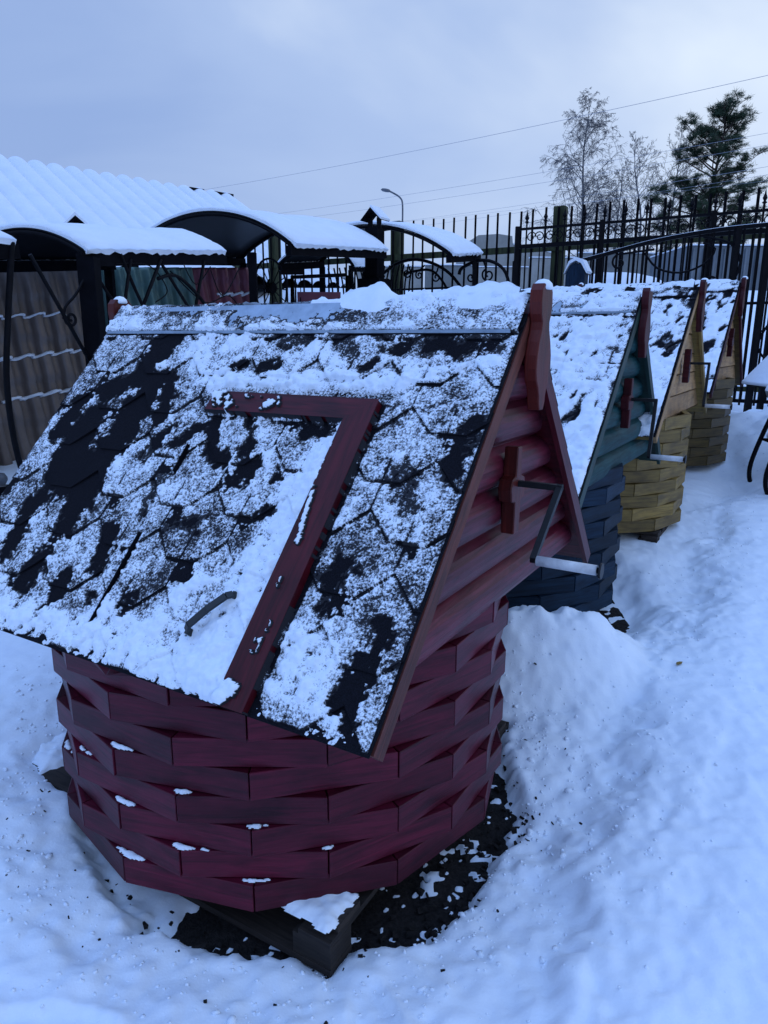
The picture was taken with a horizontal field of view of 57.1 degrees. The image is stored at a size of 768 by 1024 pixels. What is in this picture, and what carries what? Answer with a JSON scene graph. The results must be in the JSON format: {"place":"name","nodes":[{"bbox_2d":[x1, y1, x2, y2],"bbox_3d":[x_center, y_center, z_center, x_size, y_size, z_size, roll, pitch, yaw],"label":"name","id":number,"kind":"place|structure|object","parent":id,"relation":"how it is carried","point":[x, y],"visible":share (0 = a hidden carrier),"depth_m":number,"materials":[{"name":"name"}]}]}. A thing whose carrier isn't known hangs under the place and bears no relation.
{"place":"outdoors","nodes":[
{"label":"outdoors","id":0,"kind":"place"},
{"bbox_2d":[0,288,767,1023],"bbox_3d":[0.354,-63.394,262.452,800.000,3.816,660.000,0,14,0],"label":"ground","id":1,"kind":"structure","parent":0,"point":[706,962],"depth_m":2.09,"materials":[{"name":"white snow"}]},
{"bbox_2d":[0,473,7,494],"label":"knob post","id":2,"kind":"object","parent":1,"relation":"on","point":[3,480],"visible":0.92,"depth_m":4.86,"materials":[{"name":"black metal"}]},
{"bbox_2d":[0,231,20,258],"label":"arched canopy","id":3,"kind":"object","parent":1,"relation":"on","point":[6,239],"visible":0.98,"depth_m":4.39,"materials":[{"name":"black metal"}]},
{"bbox_2d":[0,271,85,465],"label":"profiled sheet","id":4,"kind":"object","parent":1,"relation":"on","point":[47,363],"visible":0.45,"depth_m":6.36,"materials":[{"name":"brown metal"}]},
{"bbox_2d":[3,242,112,467],"bbox_3d":[-2.170,-0.850,4.945,0.156,1.888,1.042,6,14,21],"label":"forged bracket","id":5,"kind":"object","parent":1,"relation":"on","point":[90,288],"visible":0.55,"depth_m":4.91,"materials":[{"name":"black metal"}]},
{"bbox_2d":[0,222,226,324],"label":"arched canopy","id":6,"kind":"object","parent":1,"relation":"on","point":[54,246],"visible":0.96,"depth_m":5.64,"materials":[{"name":"black metal"}]},
{"bbox_2d":[101,267,195,333],"bbox_3d":[-2.438,-1.686,7.722,0.200,2.003,1.625,7,15,25],"label":"profiled sheet","id":7,"kind":"object","parent":1,"relation":"on","point":[141,277],"visible":0.1,"depth_m":7.53,"materials":[{"name":"green metal"}]},
{"bbox_2d":[0,154,344,288],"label":"hall","id":8,"kind":"structure","parent":1,"relation":"on","point":[34,191],"depth_m":12.79,"materials":[{"name":"white metal"}]},
{"bbox_2d":[116,252,257,305],"bbox_3d":[-1.579,-1.329,6.081,0.093,1.894,1.727,6,15,24],"label":"forged truss","id":9,"kind":"object","parent":1,"relation":"on","point":[253,279],"visible":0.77,"depth_m":5.84,"materials":[{"name":"black metal"}]},
{"bbox_2d":[192,267,249,304],"bbox_3d":[-1.872,-2.076,8.821,0.199,1.950,1.287,7,15,25],"label":"profiled sheet","id":10,"kind":"object","parent":1,"relation":"on","point":[238,291],"visible":0.21,"depth_m":8.56,"materials":[{"name":"red metal"}]},
{"bbox_2d":[128,206,388,267],"bbox_3d":[-1.370,-2.203,8.082,2.202,2.438,2.068,7,15,25],"label":"arched canopy","id":11,"kind":"object","parent":1,"relation":"on","point":[237,234],"visible":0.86,"depth_m":7.48,"materials":[{"name":"black metal"}]},
{"bbox_2d":[257,258,287,302],"bbox_3d":[-1.224,-2.432,7.651,0.080,0.622,0.622,7,15,25],"label":"cart wheel","id":12,"kind":"object","parent":11,"relation":"attached to","point":[271,287],"visible":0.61,"depth_m":7.64,"materials":[{"name":"black metal"}]},
{"bbox_2d":[290,273,348,301],"bbox_3d":[-0.778,-2.096,8.608,0.700,1.575,0.717,0,14,0],"label":"swing bench","id":13,"kind":"object","parent":1,"relation":"on","point":[305,296],"visible":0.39,"depth_m":8.48,"materials":[{"name":"red wood"}]},
{"bbox_2d":[280,257,364,288],"bbox_3d":[-0.906,-3.357,10.951,1.349,1.614,0.598,7,15,25],"label":"arched canopy","id":14,"kind":"object","parent":1,"relation":"on","point":[356,262],"visible":0.09,"depth_m":10.53,"materials":[{"name":"black metal"}]},
{"bbox_2d":[358,204,390,288],"bbox_3d":[-0.116,-2.507,8.654,0.300,2.330,0.300,8,16,30],"label":"stove chimney","id":15,"kind":"object","parent":1,"relation":"on","point":[374,270],"visible":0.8,"depth_m":8.45,"materials":[{"name":"black metal"}]},
{"bbox_2d":[277,221,482,291],"bbox_3d":[-0.069,-2.787,9.426,2.534,2.143,1.121,7,15,25],"label":"arched canopy","id":16,"kind":"object","parent":1,"relation":"on","point":[454,247],"visible":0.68,"depth_m":8.79,"materials":[{"name":"black metal"}]},
{"bbox_2d":[328,264,413,294],"bbox_3d":[-0.201,-2.796,9.448,0.802,1.081,1.219,7,15,25],"label":"lattice panel","id":17,"kind":"object","parent":16,"relation":"hanging from","point":[386,277],"visible":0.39,"depth_m":9.41,"materials":[{"name":"black metal"}]},
{"bbox_2d":[357,265,420,287],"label":"concrete wall","id":18,"kind":"structure","parent":1,"relation":"on","point":[416,283],"depth_m":18.59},
{"bbox_2d":[381,188,402,220],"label":"street lamp","id":19,"kind":"object","parent":1,"relation":"on","point":[386,190],"visible":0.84,"depth_m":41.73,"materials":[{"name":"grey metal"}]},
{"bbox_2d":[171,600,628,959],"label":"soil","id":20,"kind":"structure","parent":1,"relation":"on","point":[217,929],"depth_m":2.06,"materials":[{"name":"black soil"}]},
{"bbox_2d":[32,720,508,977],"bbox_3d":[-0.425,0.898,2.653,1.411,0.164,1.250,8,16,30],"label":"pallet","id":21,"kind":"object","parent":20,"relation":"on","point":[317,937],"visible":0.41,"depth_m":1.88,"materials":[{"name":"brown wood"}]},
{"bbox_2d":[0,279,603,911],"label":"decorative well","id":22,"kind":"object","parent":21,"relation":"on","point":[266,569],"visible":1,"depth_m":1.87,"materials":[{"name":"red wood"}]},
{"bbox_2d":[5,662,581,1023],"bbox_3d":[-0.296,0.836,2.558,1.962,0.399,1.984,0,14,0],"label":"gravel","id":23,"kind":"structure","parent":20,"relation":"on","point":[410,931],"depth_m":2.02,"materials":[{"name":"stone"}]},
{"bbox_2d":[425,264,471,287],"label":"concrete wall","id":24,"kind":"structure","parent":1,"relation":"on","point":[446,276],"depth_m":18.58,"materials":[{"name":"grey concrete"}]},
{"bbox_2d":[384,255,516,290],"bbox_3d":[0.719,-2.622,9.506,2.194,1.564,0.068,8,16,30],"label":"forged railing","id":25,"kind":"object","parent":1,"relation":"on","point":[473,275],"visible":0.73,"depth_m":9.26,"materials":[{"name":"black metal"}]},
{"bbox_2d":[233,188,766,399],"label":"picket fence","id":26,"kind":"object","parent":1,"relation":"on","point":[397,254],"visible":0.24,"depth_m":9.52,"materials":[{"name":"black metal"}]},
{"bbox_2d":[456,234,550,287],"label":"grey store","id":27,"kind":"structure","parent":1,"relation":"on","point":[502,242],"depth_m":21.35,"materials":[{"name":"concrete"}]},
{"bbox_2d":[478,266,528,288],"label":"concrete wall","id":28,"kind":"structure","parent":1,"relation":"on","point":[501,277],"depth_m":18.57,"materials":[{"name":"grey concrete"}]},
{"bbox_2d":[528,257,573,287],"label":"concrete wall","id":29,"kind":"structure","parent":1,"relation":"on","point":[534,271],"depth_m":18.54,"materials":[{"name":"grey concrete"}]},
{"bbox_2d":[521,87,633,256],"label":"birch tree","id":30,"kind":"object","parent":1,"relation":"on","point":[583,194],"visible":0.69,"depth_m":50.03,"materials":[{"name":"grey plant"}]},
{"bbox_2d":[563,257,591,286],"bbox_3d":[2.029,-1.801,7.569,0.255,1.763,0.170,8,16,30],"label":"bird feeder","id":31,"kind":"object","parent":1,"relation":"on","point":[576,272],"visible":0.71,"depth_m":7.35,"materials":[{"name":"blue wood"}]},
{"bbox_2d":[574,156,636,254],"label":"bare tree","id":32,"kind":"object","parent":1,"relation":"on","point":[622,194],"visible":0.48,"depth_m":50.07,"materials":[{"name":"plant"}]},
{"bbox_2d":[576,252,653,275],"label":"concrete wall","id":33,"kind":"structure","parent":1,"relation":"on","point":[610,268],"depth_m":18.50,"materials":[{"name":"grey concrete"}]},
{"bbox_2d":[588,272,661,283],"bbox_3d":[3.770,-3.564,11.480,1.900,0.638,1.400,0,14,0],"label":"snow heap","id":34,"kind":"object","parent":1,"relation":"on","point":[610,277],"visible":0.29,"depth_m":11.03,"materials":[{"name":"white snow"}]},
{"bbox_2d":[521,278,732,532],"bbox_3d":[1.549,-0.810,5.066,1.746,1.614,2.088,8,16,30],"label":"decorative well","id":35,"kind":"object","parent":1,"relation":"on","point":[651,494],"visible":0.29,"depth_m":4.58,"materials":[{"name":"yellow wood"}]},
{"bbox_2d":[598,131,674,250],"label":"bare tree","id":36,"kind":"object","parent":1,"relation":"on","point":[635,176],"visible":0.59,"depth_m":47.97,"materials":[{"name":"plant"}]},
{"bbox_2d":[514,188,767,409],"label":"forged fence","id":37,"kind":"object","parent":1,"relation":"on","point":[601,241],"visible":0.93,"depth_m":8.26,"materials":[{"name":"black metal"}]},
{"bbox_2d":[634,526,667,542],"bbox_3d":[1.497,0.023,5.343,1.280,0.124,1.040,8,16,30],"label":"pallet","id":38,"kind":"object","parent":1,"relation":"on","point":[652,536],"visible":0.1,"depth_m":4.62,"materials":[{"name":"wood"}]},
{"bbox_2d":[578,276,747,465],"bbox_3d":[2.523,-1.360,6.692,1.502,1.614,1.935,9,16,32],"label":"decorative well","id":39,"kind":"object","parent":1,"relation":"on","point":[722,322],"visible":0.16,"depth_m":6.13,"materials":[{"name":"wood"}]},
{"bbox_2d":[624,125,709,251],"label":"bare tree","id":40,"kind":"object","parent":1,"relation":"on","point":[671,173],"visible":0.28,"depth_m":45.96,"materials":[{"name":"plant"}]},
{"bbox_2d":[581,222,767,411],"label":"arched gate","id":41,"kind":"structure","parent":1,"relation":"on","point":[759,329],"depth_m":7.58,"materials":[{"name":"black metal"}]},
{"bbox_2d":[642,85,767,251],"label":"pine tree","id":42,"kind":"object","parent":1,"relation":"on","point":[723,111],"visible":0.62,"depth_m":36.31,"materials":[{"name":"green plant"}]},
{"bbox_2d":[649,244,767,290],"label":"container","id":43,"kind":"object","parent":1,"relation":"on","point":[745,260],"visible":0.31,"depth_m":15.09,"materials":[{"name":"grey metal"}]},
{"bbox_2d":[742,356,767,387],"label":"snowy roof","id":44,"kind":"structure","parent":1,"relation":"on","point":[757,376],"depth_m":5.73,"materials":[{"name":"white snow"}]},
{"bbox_2d":[747,419,767,494],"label":"garden bench","id":45,"kind":"object","parent":1,"relation":"on","point":[761,438],"visible":0.96,"depth_m":5.82,"materials":[{"name":"black metal"}]},
{"bbox_3d":[0.544,0.449,4.170,1.320,0.124,1.170,8,16,30],"label":"pallet","id":46,"kind":"object","parent":1,"relation":"on","visible":0},
{"bbox_2d":[505,285,686,611],"bbox_3d":[0.698,-0.387,3.908,1.846,1.614,1.906,8,16,30],"label":"decorative well","id":47,"kind":"object","parent":46,"relation":"on","point":[601,372],"visible":0.21,"depth_m":3.40,"materials":[{"name":"blue wood"}]},
{"bbox_2d":[0,0,767,287],"label":"sky","id":48,"kind":"structure","parent":0,"point":[204,94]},
{"bbox_2d":[205,75,767,189],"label":"power line","id":49,"kind":"object","parent":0,"point":[523,128],"visible":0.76,"depth_m":28.10,"materials":[{"name":"black metal"}]},
{"bbox_2d":[278,133,765,213],"bbox_3d":[4.787,-17.504,36.925,48.300,0.917,0.012,13,19,43],"label":"power line","id":50,"kind":"object","parent":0,"point":[537,173],"visible":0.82,"depth_m":34.20,"materials":[{"name":"black metal"}]},
{"bbox_2d":[314,145,766,216],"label":"power line","id":51,"kind":"object","parent":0,"point":[563,179],"visible":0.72,"depth_m":33.21,"materials":[{"name":"black metal"}]},
{"bbox_2d":[406,181,761,221],"bbox_3d":[6.805,-18.833,43.803,0.008,3.238,55.149,-10,17,-36],"label":"power line","id":52,"kind":"object","parent":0,"point":[590,201],"visible":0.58,"depth_m":38.44,"materials":[{"name":"black metal"}]},
{"bbox_2d":[408,167,763,220],"bbox_3d":[8.779,-18.552,41.811,0.012,4.687,55.284,-5,15,-22],"label":"power line","id":53,"kind":"object","parent":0,"point":[618,190],"visible":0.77,"depth_m":34.54,"materials":[{"name":"black metal"}]},
{"bbox_2d":[431,175,763,224],"bbox_3d":[8.026,-18.070,41.928,0.010,4.005,56.317,-6,15,-24],"label":"power line","id":54,"kind":"object","parent":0,"point":[634,195],"visible":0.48,"depth_m":33.07,"materials":[{"name":"black metal"}]}
]}

